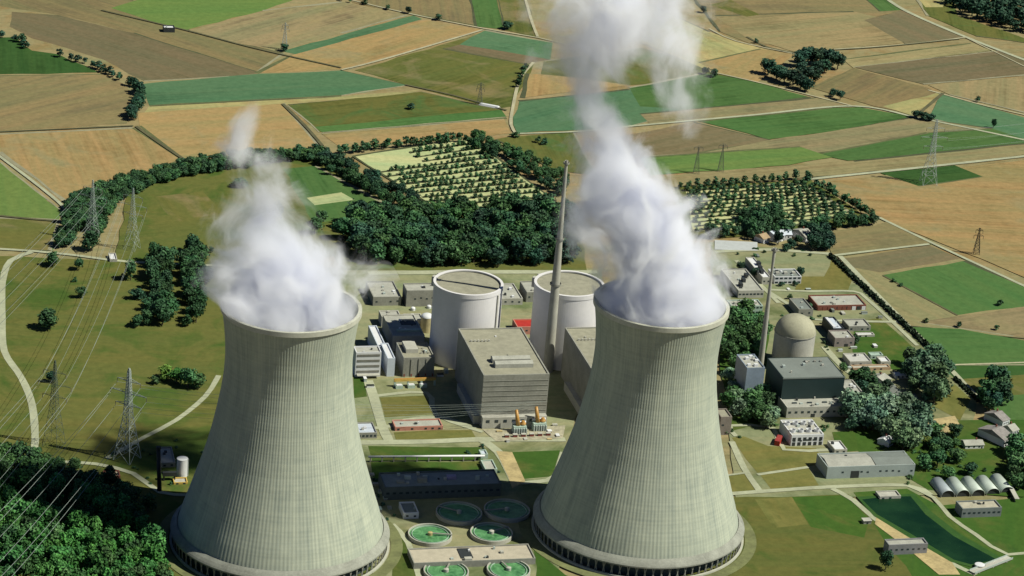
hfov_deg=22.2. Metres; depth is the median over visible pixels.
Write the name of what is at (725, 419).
gatehouse
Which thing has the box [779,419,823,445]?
fan cooler
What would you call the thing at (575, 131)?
road
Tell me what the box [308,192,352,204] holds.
field
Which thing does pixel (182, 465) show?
water tank
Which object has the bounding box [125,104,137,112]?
hedge tree
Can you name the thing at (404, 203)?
wood tree
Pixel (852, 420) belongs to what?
poplar tree
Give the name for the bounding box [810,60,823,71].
copse tree
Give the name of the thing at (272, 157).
belt tree
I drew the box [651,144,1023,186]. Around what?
field
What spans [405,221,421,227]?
wood tree
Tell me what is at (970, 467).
garden tree
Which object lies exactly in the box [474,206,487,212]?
wood tree
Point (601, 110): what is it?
field
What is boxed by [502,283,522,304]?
link building
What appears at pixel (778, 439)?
red container
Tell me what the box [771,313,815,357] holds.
domed reactor
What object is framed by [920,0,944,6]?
field
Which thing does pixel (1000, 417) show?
house
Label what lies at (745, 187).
planting strip
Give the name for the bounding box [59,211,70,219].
belt tree
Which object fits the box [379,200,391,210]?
wood tree
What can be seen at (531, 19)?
farm track
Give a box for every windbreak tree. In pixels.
[306,153,313,161]
[315,146,323,151]
[318,155,327,165]
[321,150,332,158]
[324,158,335,167]
[327,164,336,172]
[334,159,344,168]
[336,153,345,158]
[336,167,342,174]
[341,168,348,174]
[343,174,349,181]
[344,157,353,166]
[345,161,356,167]
[347,164,358,172]
[351,172,362,185]
[357,174,367,184]
[360,178,370,190]
[364,169,372,176]
[369,176,379,181]
[369,186,376,196]
[370,182,381,194]
[371,168,382,179]
[377,189,388,200]
[381,181,388,189]
[386,193,395,202]
[387,180,396,191]
[394,183,406,192]
[395,193,404,203]
[407,188,415,194]
[409,193,421,199]
[470,131,479,137]
[471,137,480,148]
[479,135,484,143]
[479,142,490,152]
[486,144,498,152]
[489,149,497,158]
[491,140,500,144]
[496,144,501,152]
[500,146,510,153]
[502,142,510,146]
[506,150,511,157]
[507,159,514,166]
[513,150,524,158]
[513,157,524,166]
[514,160,524,172]
[522,168,530,175]
[523,156,530,164]
[524,149,533,157]
[528,162,538,173]
[531,155,541,165]
[534,166,545,177]
[535,176,542,184]
[541,176,554,188]
[542,156,552,165]
[549,168,560,179]
[555,183,566,194]
[557,166,563,176]
[557,176,569,186]
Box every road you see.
[0,155,65,210]
[0,248,223,266]
[0,251,38,447]
[65,460,185,495]
[105,375,220,458]
[160,506,402,575]
[361,437,565,444]
[364,380,392,439]
[367,270,597,274]
[373,391,482,432]
[375,416,476,428]
[393,524,421,575]
[476,438,509,481]
[519,492,756,575]
[520,126,629,133]
[521,452,561,483]
[628,105,1023,139]
[714,248,829,254]
[728,472,747,475]
[729,441,762,491]
[730,424,831,451]
[732,483,932,494]
[734,260,780,302]
[756,466,808,474]
[771,289,918,345]
[771,292,899,322]
[811,155,1023,179]
[822,347,849,372]
[831,488,977,575]
[834,243,929,255]
[838,256,977,395]
[879,216,1023,285]
[887,0,1023,59]
[906,485,1023,555]
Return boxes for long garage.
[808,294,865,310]
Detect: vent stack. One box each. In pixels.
[543,160,569,372]
[758,247,777,364]
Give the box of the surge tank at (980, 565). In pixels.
[974,562,985,567]
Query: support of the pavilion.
on the ground at (632, 224)
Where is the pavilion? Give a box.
[357,422,376,438]
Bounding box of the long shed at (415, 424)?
[392,418,442,430]
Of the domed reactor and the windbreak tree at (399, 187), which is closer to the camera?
the domed reactor
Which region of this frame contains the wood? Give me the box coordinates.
[944,0,1023,30]
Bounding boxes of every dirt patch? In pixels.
[484,425,564,440]
[496,451,524,487]
[875,518,959,574]
[928,416,958,433]
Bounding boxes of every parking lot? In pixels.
[715,240,756,250]
[875,381,900,392]
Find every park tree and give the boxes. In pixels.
[718,391,736,407]
[719,341,739,361]
[720,338,728,353]
[720,367,734,380]
[722,325,733,340]
[725,330,739,340]
[726,380,740,390]
[726,385,740,390]
[727,316,742,330]
[728,303,735,314]
[728,355,735,369]
[728,397,746,415]
[729,388,745,398]
[729,395,739,405]
[730,307,748,316]
[730,334,745,349]
[734,312,753,327]
[735,297,754,313]
[738,340,754,353]
[738,350,750,353]
[739,327,751,334]
[740,407,752,421]
[743,328,756,343]
[744,387,765,401]
[747,398,764,419]
[748,312,758,320]
[749,403,772,422]
[750,322,767,334]
[751,339,760,356]
[753,333,761,340]
[755,382,771,391]
[756,311,763,317]
[759,391,775,405]
[760,319,774,334]
[760,411,775,427]
[767,407,780,421]
[853,368,869,377]
[855,379,868,391]
[860,372,877,383]
[861,366,871,373]
[881,379,893,389]
[976,379,997,401]
[981,396,996,411]
[984,364,1010,379]
[984,390,1003,409]
[994,374,1013,386]
[997,382,1013,405]
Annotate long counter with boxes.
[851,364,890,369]
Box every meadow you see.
[0,256,370,575]
[116,160,383,268]
[155,191,223,222]
[322,217,586,269]
[679,494,911,575]
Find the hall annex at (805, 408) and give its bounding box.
[777,397,846,417]
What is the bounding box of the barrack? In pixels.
[955,499,1001,517]
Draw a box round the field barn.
[163,25,174,32]
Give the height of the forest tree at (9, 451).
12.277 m
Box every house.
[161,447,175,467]
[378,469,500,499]
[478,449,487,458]
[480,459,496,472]
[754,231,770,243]
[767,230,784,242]
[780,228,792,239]
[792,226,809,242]
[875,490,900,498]
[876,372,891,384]
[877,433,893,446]
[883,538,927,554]
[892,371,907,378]
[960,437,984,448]
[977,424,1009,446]
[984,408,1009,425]
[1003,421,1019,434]
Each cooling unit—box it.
[395,384,402,388]
[407,383,414,388]
[419,383,426,387]
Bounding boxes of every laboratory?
[720,269,763,297]
[745,257,769,284]
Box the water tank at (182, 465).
[177,456,188,476]
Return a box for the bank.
[857,494,998,566]
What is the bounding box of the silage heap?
[478,103,500,108]
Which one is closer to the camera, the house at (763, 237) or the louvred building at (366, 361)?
the louvred building at (366, 361)
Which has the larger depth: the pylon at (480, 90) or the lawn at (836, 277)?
the pylon at (480, 90)
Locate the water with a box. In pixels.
[862,496,994,563]
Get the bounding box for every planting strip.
[381,157,489,171]
[390,162,499,175]
[395,167,505,180]
[405,171,511,183]
[409,144,466,152]
[413,177,516,188]
[415,148,478,156]
[419,181,525,192]
[422,186,531,197]
[423,152,483,161]
[430,192,538,201]
[686,183,806,190]
[688,189,816,198]
[690,196,826,206]
[692,193,818,201]
[692,202,836,214]
[693,205,838,217]
[693,208,846,222]
[695,199,831,209]
[695,211,847,226]
[699,186,811,193]
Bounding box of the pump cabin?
[861,517,871,523]
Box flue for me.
[156,446,161,490]
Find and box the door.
[850,471,858,477]
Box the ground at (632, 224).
[0,0,1023,575]
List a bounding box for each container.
[366,384,374,387]
[774,435,782,445]
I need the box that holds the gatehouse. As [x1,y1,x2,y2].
[718,408,731,434]
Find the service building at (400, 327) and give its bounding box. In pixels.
[382,314,424,350]
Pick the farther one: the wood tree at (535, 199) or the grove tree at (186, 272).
the wood tree at (535, 199)
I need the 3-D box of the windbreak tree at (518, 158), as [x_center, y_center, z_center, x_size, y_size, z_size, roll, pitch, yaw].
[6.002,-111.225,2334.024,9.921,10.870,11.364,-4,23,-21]
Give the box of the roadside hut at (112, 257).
[108,253,116,261]
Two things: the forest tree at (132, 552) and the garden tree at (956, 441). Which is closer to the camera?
the forest tree at (132, 552)
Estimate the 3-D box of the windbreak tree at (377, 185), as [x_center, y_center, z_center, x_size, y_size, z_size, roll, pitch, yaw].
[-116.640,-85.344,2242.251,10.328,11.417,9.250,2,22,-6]
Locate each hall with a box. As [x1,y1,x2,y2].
[365,281,400,305]
[402,283,432,306]
[407,544,535,568]
[455,327,549,428]
[519,281,533,301]
[561,327,595,413]
[764,357,844,404]
[816,451,915,478]
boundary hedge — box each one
[828,252,929,346]
[953,376,979,401]
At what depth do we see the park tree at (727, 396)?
1875.74 m
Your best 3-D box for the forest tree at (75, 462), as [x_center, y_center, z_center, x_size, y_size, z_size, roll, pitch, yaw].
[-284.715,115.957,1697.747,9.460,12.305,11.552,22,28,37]
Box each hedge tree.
[16,33,26,39]
[21,40,29,47]
[56,48,63,56]
[73,55,81,60]
[93,60,102,68]
[98,64,105,71]
[103,65,113,74]
[115,72,122,78]
[125,76,135,84]
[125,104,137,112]
[128,109,137,119]
[130,81,137,90]
[130,96,144,107]
[132,100,141,111]
[135,82,144,89]
[135,94,145,104]
[136,89,145,94]
[515,79,521,85]
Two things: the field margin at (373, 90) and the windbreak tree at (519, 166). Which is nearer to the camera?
the windbreak tree at (519, 166)
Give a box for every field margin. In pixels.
[0,74,106,75]
[0,125,132,131]
[0,127,132,134]
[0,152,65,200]
[0,162,61,210]
[0,215,58,220]
[0,217,58,219]
[48,219,60,250]
[102,10,340,67]
[132,128,179,157]
[135,33,254,70]
[135,126,183,157]
[140,126,176,152]
[144,76,225,80]
[149,95,340,105]
[150,96,339,106]
[255,55,290,73]
[257,53,283,70]
[263,1,340,10]
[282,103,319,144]
[282,104,322,145]
[287,105,318,131]
[315,166,381,202]
[321,119,498,133]
[323,117,503,132]
[340,15,407,32]
[341,70,404,84]
[342,85,407,95]
[350,30,482,68]
[352,156,426,201]
[353,144,426,155]
[405,84,506,109]
[412,13,472,24]
[412,118,506,125]
[423,92,498,109]
[443,48,523,63]
[469,0,476,25]
[485,30,551,42]
[496,156,557,202]
[498,0,504,29]
[519,89,629,101]
[520,73,529,97]
[546,48,637,60]
[573,133,597,174]
[613,154,674,156]
[629,73,704,87]
[639,42,701,68]
[640,97,814,113]
[640,146,799,157]
[651,5,710,31]
[672,187,689,238]
[691,175,831,185]
[693,122,770,139]
[694,0,720,31]
[698,49,759,62]
[699,107,830,121]
[699,139,771,152]
[714,11,853,15]
[747,36,793,52]
[800,183,848,210]
[819,38,959,50]
[821,132,928,153]
[847,43,970,58]
[847,117,912,128]
[854,143,1023,161]
[855,51,996,66]
[882,275,956,314]
[912,326,1023,338]
[916,0,928,15]
[917,93,944,116]
[920,176,981,185]
[920,322,1012,335]
[924,74,1023,83]
[928,128,991,132]
[935,120,987,127]
[949,94,1023,112]
[963,260,1014,282]
[979,364,1023,364]
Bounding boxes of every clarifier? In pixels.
[408,523,451,546]
[423,563,468,575]
[436,501,481,525]
[470,522,512,544]
[484,499,529,522]
[487,561,530,575]
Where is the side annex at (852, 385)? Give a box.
[843,380,863,392]
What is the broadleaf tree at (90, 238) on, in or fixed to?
on the ground at (632, 224)
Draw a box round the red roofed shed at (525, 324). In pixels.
[512,319,530,333]
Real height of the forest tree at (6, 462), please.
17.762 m
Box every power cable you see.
[0,379,65,460]
[0,382,116,510]
[0,394,69,478]
[0,406,114,536]
[2,389,139,558]
[4,394,108,515]
[6,207,81,285]
[9,403,145,567]
[12,413,140,575]
[41,206,118,378]
[43,223,119,395]
[46,200,122,368]
[67,204,141,376]
[71,219,142,393]
[77,235,138,380]
[117,392,530,410]
[119,405,524,417]
[123,382,535,405]
[141,388,545,407]
[149,402,538,415]
[149,408,523,421]
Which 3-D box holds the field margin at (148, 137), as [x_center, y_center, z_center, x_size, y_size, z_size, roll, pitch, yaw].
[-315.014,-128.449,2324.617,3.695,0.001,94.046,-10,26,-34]
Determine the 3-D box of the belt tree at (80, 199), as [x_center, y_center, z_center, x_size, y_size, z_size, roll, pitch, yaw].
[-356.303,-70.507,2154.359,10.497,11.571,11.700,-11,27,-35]
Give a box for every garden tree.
[736,210,750,219]
[741,220,749,232]
[744,215,758,221]
[746,220,760,236]
[749,206,761,212]
[751,209,764,220]
[759,207,769,214]
[759,214,772,225]
[765,202,779,210]
[769,210,778,222]
[770,200,782,209]
[773,208,787,219]
[773,230,783,243]
[779,219,795,231]
[782,243,790,250]
[788,239,795,248]
[794,235,803,244]
[806,234,823,250]
[808,224,824,233]
[810,230,826,240]
[819,221,830,231]
[820,238,832,250]
[822,233,836,246]
[916,453,932,468]
[926,436,940,448]
[928,443,942,453]
[930,448,947,467]
[931,423,944,432]
[932,430,946,439]
[937,436,953,451]
[940,465,956,477]
[947,423,963,437]
[949,447,961,457]
[949,449,967,463]
[953,438,961,447]
[962,462,977,474]
[1004,433,1023,451]
[1004,445,1016,457]
[1005,464,1020,479]
[1008,451,1021,463]
[1008,451,1023,470]
[1010,472,1023,489]
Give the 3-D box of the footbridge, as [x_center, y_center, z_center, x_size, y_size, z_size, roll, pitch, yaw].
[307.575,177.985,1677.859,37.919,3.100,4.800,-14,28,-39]
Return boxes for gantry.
[393,377,435,386]
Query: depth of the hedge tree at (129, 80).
2469.40 m
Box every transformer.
[511,409,526,434]
[531,406,546,430]
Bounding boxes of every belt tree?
[52,233,63,239]
[54,237,64,247]
[56,232,66,237]
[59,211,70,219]
[62,220,71,227]
[62,237,72,247]
[65,226,75,234]
[65,233,76,244]
[66,228,77,234]
[67,201,76,208]
[68,223,78,231]
[72,212,82,218]
[72,218,82,231]
[73,209,85,214]
[74,196,85,202]
[75,204,87,209]
[79,190,88,197]
[79,218,87,229]
[83,218,92,228]
[91,223,102,234]
[93,181,101,187]
[94,187,105,193]
[94,196,103,202]
[96,202,106,207]
[97,214,106,222]
[98,205,106,213]
[101,181,111,186]
[102,205,113,214]
[106,195,114,199]
[108,187,120,193]
[113,173,123,180]
[115,181,127,185]
[115,192,122,202]
[117,176,129,180]
[118,187,130,198]
[126,169,138,176]
[127,178,135,184]
[133,183,142,193]
[136,174,144,180]
[144,179,150,187]
[152,164,162,167]
[152,170,161,180]
[158,172,167,182]
[162,172,171,182]
[171,169,181,179]
[175,158,184,164]
[178,165,188,176]
[183,156,193,163]
[187,164,198,175]
[191,157,200,162]
[197,153,208,160]
[200,166,206,172]
[202,161,215,172]
[208,154,220,160]
[215,157,226,165]
[217,160,225,170]
[225,162,232,169]
[226,149,238,155]
[229,156,238,165]
[236,160,244,166]
[242,156,253,167]
[247,149,257,155]
[254,153,260,164]
[259,156,265,164]
[260,152,269,163]
[267,149,277,153]
[268,153,275,161]
[277,152,286,161]
[284,150,292,160]
[291,151,299,160]
[292,144,306,149]
[298,149,308,156]
[300,152,306,160]
[308,149,317,159]
[694,178,699,184]
[703,179,710,186]
[704,223,717,237]
[712,176,720,184]
[720,223,731,236]
[728,177,734,184]
[732,226,742,234]
[741,175,747,181]
[747,229,755,237]
[752,174,759,182]
[753,221,766,234]
[763,226,771,233]
[768,173,775,180]
[771,223,780,231]
[782,171,788,178]
[792,169,799,177]
[797,219,806,227]
[802,172,811,182]
[809,216,821,224]
[817,179,825,188]
[818,214,829,223]
[825,181,835,190]
[826,185,832,195]
[831,188,839,197]
[831,216,841,228]
[835,212,846,223]
[841,193,850,202]
[846,213,857,227]
[848,197,856,206]
[853,198,862,207]
[855,216,863,226]
[857,205,864,212]
[859,214,868,225]
[862,204,869,212]
[867,212,879,224]
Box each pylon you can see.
[38,360,71,449]
[81,180,106,239]
[110,368,146,464]
[120,188,146,249]
[281,23,288,48]
[476,82,484,104]
[693,146,702,174]
[718,143,727,170]
[919,119,947,184]
[973,228,983,254]
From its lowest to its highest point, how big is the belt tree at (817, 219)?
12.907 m
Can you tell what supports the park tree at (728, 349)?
on the ground at (632, 224)
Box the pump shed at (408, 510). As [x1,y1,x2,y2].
[399,501,418,518]
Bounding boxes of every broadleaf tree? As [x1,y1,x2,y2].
[37,307,58,329]
[45,251,58,265]
[45,370,56,381]
[74,257,83,267]
[74,286,87,297]
[79,230,100,250]
[119,273,128,279]
[124,259,136,279]
[128,288,146,299]
[130,314,143,326]
[151,375,160,383]
[157,364,171,379]
[167,367,183,382]
[179,368,197,387]
[189,373,206,388]
[231,177,248,186]
[266,201,284,223]
[281,43,288,50]
[308,216,324,233]
[316,210,328,221]
[405,6,411,12]
[407,103,414,108]
[435,13,441,19]
[502,21,513,28]
[509,132,519,137]
[540,138,547,144]
[702,67,709,72]
[710,68,717,76]
[736,261,744,268]
[750,267,758,274]
[796,266,804,275]
[828,88,835,95]
[836,89,845,97]
[839,362,847,372]
[847,369,859,379]
[854,334,859,343]
[879,550,893,569]
[911,110,919,117]
[918,112,928,119]
[928,113,935,120]
[991,119,996,126]
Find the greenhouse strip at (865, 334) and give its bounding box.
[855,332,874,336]
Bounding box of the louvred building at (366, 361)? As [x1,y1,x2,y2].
[352,346,381,376]
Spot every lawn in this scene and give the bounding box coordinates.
[353,375,366,397]
[368,446,482,460]
[371,461,481,481]
[380,395,432,416]
[392,539,415,575]
[394,430,474,439]
[512,450,559,478]
[534,550,566,575]
[720,299,768,371]
[720,372,761,429]
[729,474,754,491]
[732,436,817,472]
[755,497,807,527]
[761,468,817,488]
[792,495,867,537]
[795,259,851,289]
[832,431,857,451]
[852,318,912,370]
[854,489,1023,575]
[855,420,1023,496]
[932,384,970,419]
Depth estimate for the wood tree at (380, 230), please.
2117.49 m
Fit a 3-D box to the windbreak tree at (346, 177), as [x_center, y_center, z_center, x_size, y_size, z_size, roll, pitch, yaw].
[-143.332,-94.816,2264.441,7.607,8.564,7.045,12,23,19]
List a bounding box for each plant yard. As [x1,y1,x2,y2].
[340,269,602,470]
[368,468,560,575]
[710,242,975,496]
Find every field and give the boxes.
[0,0,278,70]
[0,37,96,73]
[0,74,132,130]
[0,129,176,198]
[0,163,61,249]
[0,218,55,249]
[10,12,256,80]
[112,0,291,29]
[138,103,314,158]
[144,70,403,104]
[145,90,418,111]
[189,2,403,49]
[261,20,480,72]
[283,15,420,53]
[283,166,379,221]
[289,92,505,131]
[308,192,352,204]
[316,110,505,131]
[323,119,510,146]
[352,0,473,24]
[356,36,533,107]
[356,140,554,206]
[444,45,548,62]
[460,31,552,58]
[472,0,503,28]
[497,0,534,35]
[498,133,596,174]
[513,90,681,132]
[526,74,625,96]
[541,48,734,84]
[608,122,766,155]
[630,74,807,109]
[640,6,765,70]
[641,98,846,122]
[641,147,830,174]
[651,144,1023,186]
[674,180,871,238]
[685,185,848,230]
[697,0,900,46]
[700,49,793,81]
[704,107,909,138]
[709,118,984,151]
[711,0,759,16]
[716,12,902,51]
[811,68,935,109]
[820,160,1023,276]
[824,129,1023,160]
[830,222,928,254]
[840,245,959,271]
[845,44,990,67]
[855,259,1021,337]
[856,51,1023,83]
[865,10,962,43]
[868,0,900,10]
[882,165,979,185]
[884,93,939,114]
[884,261,1023,314]
[913,327,1023,363]
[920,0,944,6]
[921,1,1023,41]
[921,307,1023,337]
[929,76,1023,110]
[932,95,1023,137]
[950,365,1023,378]
[963,375,1023,404]
[993,394,1023,419]
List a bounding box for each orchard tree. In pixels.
[691,203,698,208]
[743,200,750,205]
[792,178,799,183]
[831,203,837,209]
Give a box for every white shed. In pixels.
[367,325,384,349]
[380,343,394,376]
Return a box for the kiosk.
[827,440,846,452]
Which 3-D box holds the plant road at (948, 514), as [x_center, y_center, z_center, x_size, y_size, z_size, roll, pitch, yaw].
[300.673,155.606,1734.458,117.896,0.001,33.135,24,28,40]
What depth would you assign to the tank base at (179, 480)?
1701.34 m
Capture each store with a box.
[789,298,812,316]
[827,330,854,346]
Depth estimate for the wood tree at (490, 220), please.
2165.99 m
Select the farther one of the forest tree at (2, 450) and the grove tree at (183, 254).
the grove tree at (183, 254)
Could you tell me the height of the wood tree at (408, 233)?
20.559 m
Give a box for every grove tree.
[140,309,154,324]
[141,297,152,308]
[144,259,158,276]
[145,263,160,275]
[148,241,162,253]
[148,270,159,283]
[149,280,161,291]
[149,291,157,301]
[150,246,165,256]
[150,277,165,290]
[150,298,163,319]
[151,256,165,271]
[152,289,168,299]
[153,302,171,324]
[157,252,165,258]
[159,284,176,298]
[160,246,178,262]
[160,269,172,282]
[162,297,181,320]
[164,259,175,270]
[166,291,174,300]
[177,248,190,261]
[177,259,189,275]
[180,267,195,278]
[180,276,200,293]
[181,314,192,326]
[182,287,196,304]
[183,239,188,248]
[183,255,196,262]
[184,305,194,317]
[186,259,200,268]
[187,233,199,245]
[189,245,209,260]
[189,295,206,311]
[189,303,205,322]
[190,249,206,261]
[193,262,204,269]
[196,268,205,279]
[197,278,205,288]
[197,292,207,303]
[200,285,209,293]
[202,264,213,282]
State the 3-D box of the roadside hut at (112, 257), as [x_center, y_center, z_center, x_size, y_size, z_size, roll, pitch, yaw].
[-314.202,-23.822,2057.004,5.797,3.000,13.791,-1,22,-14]
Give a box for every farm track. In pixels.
[341,29,481,69]
[353,0,564,43]
[509,62,534,131]
[525,0,538,36]
[710,29,794,53]
[710,71,853,105]
[839,37,965,48]
[929,90,1023,114]
[955,362,1023,364]
[967,38,1023,65]
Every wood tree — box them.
[331,217,350,238]
[342,202,361,217]
[346,198,372,215]
[346,233,365,249]
[347,217,367,227]
[348,207,364,220]
[350,222,374,236]
[350,234,371,257]
[357,242,371,261]
[363,211,380,222]
[365,220,384,234]
[367,201,378,210]
[367,242,386,263]
[369,203,384,213]
[370,238,383,248]
[371,227,384,234]
[372,232,393,252]
[373,206,390,219]
[378,215,391,224]
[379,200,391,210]
[381,221,391,227]
[383,204,395,214]
[383,223,403,240]
[386,205,404,220]
[387,236,401,246]
[388,246,403,263]
[390,219,408,231]
[396,197,412,211]
[396,238,415,259]
[401,226,416,239]
[402,205,425,216]
[403,210,421,222]
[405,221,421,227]
[406,200,423,211]
[407,244,423,263]
[408,239,420,244]
[409,223,429,240]
[414,215,429,223]
[417,222,428,231]
[418,233,431,243]
[419,203,436,222]
[419,247,434,265]
[423,224,445,240]
[423,236,445,260]
[425,201,444,211]
[431,214,443,223]
[431,243,449,265]
[432,207,449,222]
[433,216,446,225]
[440,199,455,208]
[440,231,459,244]
[444,206,461,219]
[444,215,457,231]
[445,239,466,263]
[450,241,472,265]
[451,193,468,205]
[452,218,471,233]
[455,200,478,218]
[459,232,483,246]
[461,217,473,225]
[463,211,473,218]
[469,242,482,262]
[471,225,492,234]
[472,209,485,227]
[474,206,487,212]
[475,219,491,228]
[476,227,497,240]
[478,237,489,247]
[480,245,490,261]
[483,212,491,219]
[484,194,511,211]
[484,236,502,250]
[485,209,502,227]
[486,245,507,266]
[492,210,515,226]
[492,223,507,241]
[497,229,512,247]
[501,192,521,210]
[503,248,510,262]
[505,246,513,260]
[507,222,523,231]
[507,231,528,245]
[510,197,525,213]
[510,237,532,263]
[512,211,522,223]
[515,225,534,238]
[516,219,532,225]
[517,199,539,216]
[519,211,532,224]
[526,238,538,261]
[527,248,545,265]
[529,209,548,223]
[529,222,539,230]
[529,233,541,244]
[532,193,538,203]
[536,193,557,209]
[536,219,553,230]
[536,244,549,260]
[537,221,553,231]
[537,232,550,238]
[539,198,555,212]
[540,227,551,233]
[540,234,555,258]
[546,247,554,260]
[547,204,566,217]
[547,216,558,221]
[549,223,567,233]
[551,228,565,239]
[552,220,566,230]
[560,201,575,210]
[562,238,581,262]
[564,211,583,226]
[564,214,579,228]
[564,231,578,246]
[565,206,584,225]
[566,224,583,236]
[569,229,582,242]
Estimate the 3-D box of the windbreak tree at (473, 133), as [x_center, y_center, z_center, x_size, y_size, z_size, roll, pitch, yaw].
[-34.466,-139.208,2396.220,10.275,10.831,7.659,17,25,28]
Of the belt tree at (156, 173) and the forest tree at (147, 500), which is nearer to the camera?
the forest tree at (147, 500)
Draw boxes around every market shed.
[842,353,871,365]
[868,352,882,358]
[876,356,890,364]
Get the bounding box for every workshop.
[411,313,420,324]
[822,317,843,333]
[842,319,870,331]
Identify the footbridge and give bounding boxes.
[969,554,1012,573]
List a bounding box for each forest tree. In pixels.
[0,442,7,455]
[0,455,11,474]
[0,459,6,476]
[0,478,8,503]
[0,506,6,522]
[0,523,19,543]
[0,541,15,564]
[0,550,13,567]
[1,453,16,466]
[1,509,12,524]
[2,476,11,485]
[2,564,15,575]
[3,441,12,456]
[3,485,19,508]
[4,498,25,515]
[4,544,27,565]
[5,462,13,472]
[5,469,17,485]
[5,498,14,509]
[5,512,23,526]
[7,449,18,465]
[9,467,31,494]
[11,441,26,457]
[12,530,28,545]
[12,555,32,575]
[15,522,39,541]
[16,456,35,470]
[18,499,40,517]
[19,514,38,527]
[20,540,35,557]
[23,445,42,453]
[23,463,44,479]
[23,485,31,500]
[26,449,41,462]
[26,543,44,560]
[27,469,44,488]
[28,484,44,496]
[28,489,46,502]
[29,553,41,572]
[30,506,49,526]
[31,530,49,545]
[33,519,43,528]
[33,561,54,575]
[35,456,48,470]
[36,493,49,504]
[36,497,47,507]
[36,526,51,538]
[38,554,49,564]
[39,452,52,460]
[41,474,50,492]
[43,504,60,523]
[43,539,62,555]
[44,543,50,561]
[45,468,54,475]
[46,484,62,503]
[47,457,61,470]
[47,521,63,532]
[47,528,62,541]
[48,472,67,499]
[48,544,73,555]
[49,553,64,562]
[50,472,70,482]
[51,558,66,575]
[52,461,67,475]
[52,498,61,508]
[55,506,66,521]
[56,456,65,463]
[58,531,74,546]
[60,504,68,515]
[60,567,71,575]
[61,520,68,532]
[63,482,73,498]
[63,553,79,569]
[65,467,77,483]
[65,563,73,571]
[65,572,81,575]
[66,506,79,521]
[66,510,89,528]
[67,457,82,469]
[67,528,86,546]
[68,487,84,507]
[70,546,84,563]
[72,470,83,480]
[72,567,85,575]
[73,478,89,489]
[77,525,90,543]
[79,482,95,504]
[80,505,95,520]
[80,540,89,554]
[81,469,101,482]
[81,563,92,573]
[83,530,103,546]
[83,550,107,570]
[84,515,102,533]
[84,543,97,558]
[85,568,96,575]
[91,568,102,575]
[92,493,117,511]
[96,538,114,564]
[97,545,115,567]
[99,535,110,541]
[101,465,118,485]
[102,567,114,575]
[103,526,116,538]
[104,520,118,530]
[107,537,117,552]
[110,559,121,572]
[112,567,133,575]
[113,477,124,487]
[114,548,123,564]
[115,492,130,506]
[115,525,132,549]
[116,530,134,551]
[120,481,133,489]
[120,562,132,571]
[121,555,134,567]
[123,539,142,557]
[124,546,141,563]
[124,570,136,575]
[128,563,146,575]
[131,510,142,531]
[132,515,149,535]
[132,531,140,540]
[134,558,159,574]
[139,492,156,511]
[140,523,168,550]
[141,532,166,555]
[141,542,164,561]
[145,570,155,575]
[155,561,167,572]
[155,568,171,575]
[157,557,170,567]
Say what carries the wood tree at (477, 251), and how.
on the ground at (632, 224)
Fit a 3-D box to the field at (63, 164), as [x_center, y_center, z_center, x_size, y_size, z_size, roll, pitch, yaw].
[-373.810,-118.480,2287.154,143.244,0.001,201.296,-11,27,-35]
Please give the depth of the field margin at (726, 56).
2720.35 m
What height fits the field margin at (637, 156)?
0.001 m
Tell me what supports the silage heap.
on the ground at (632, 224)
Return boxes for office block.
[378,310,399,326]
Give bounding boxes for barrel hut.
[930,477,954,496]
[945,476,969,496]
[960,476,984,496]
[975,475,999,495]
[989,473,1012,492]
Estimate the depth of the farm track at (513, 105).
2509.45 m
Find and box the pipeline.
[368,455,484,461]
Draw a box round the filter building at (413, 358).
[395,341,434,376]
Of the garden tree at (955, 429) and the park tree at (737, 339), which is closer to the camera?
the garden tree at (955, 429)
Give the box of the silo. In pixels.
[420,313,430,332]
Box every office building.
[727,299,762,312]
[768,268,801,283]
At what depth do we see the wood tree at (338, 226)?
2128.62 m
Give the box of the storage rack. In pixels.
[1009,486,1018,501]
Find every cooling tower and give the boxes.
[169,279,389,575]
[531,277,744,575]
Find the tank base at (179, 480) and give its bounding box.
[172,477,187,484]
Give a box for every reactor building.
[429,269,503,369]
[530,270,603,370]
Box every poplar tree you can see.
[837,391,860,418]
[838,387,858,401]
[844,413,859,430]
[853,404,872,428]
[856,391,874,405]
[859,393,882,405]
[865,383,889,395]
[866,403,888,429]
[874,419,889,435]
[878,392,894,396]
[879,393,898,414]
[880,418,899,437]
[883,413,896,420]
[888,400,905,418]
[888,425,917,449]
[893,389,919,403]
[894,411,915,419]
[895,398,905,411]
[895,403,914,415]
[895,417,911,429]
[899,360,909,376]
[902,346,916,359]
[903,409,927,423]
[905,356,923,372]
[907,362,925,376]
[907,376,919,391]
[908,365,926,379]
[910,417,933,438]
[910,427,924,448]
[912,400,935,424]
[915,348,929,358]
[918,353,940,370]
[919,371,938,387]
[920,383,930,399]
[924,341,946,352]
[924,362,948,378]
[926,376,947,403]
[927,360,949,376]
[931,349,946,358]
[939,354,956,374]
[939,377,953,397]
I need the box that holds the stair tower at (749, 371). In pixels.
[734,354,764,390]
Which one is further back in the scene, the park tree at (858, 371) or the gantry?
the park tree at (858, 371)
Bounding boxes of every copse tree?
[760,58,776,74]
[769,64,783,79]
[775,67,790,82]
[785,67,802,85]
[791,74,806,89]
[792,49,809,62]
[794,61,807,73]
[800,77,814,91]
[802,46,817,62]
[802,66,814,77]
[808,70,821,82]
[810,48,824,61]
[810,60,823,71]
[819,59,831,73]
[820,47,833,59]
[827,48,841,64]
[828,54,846,69]

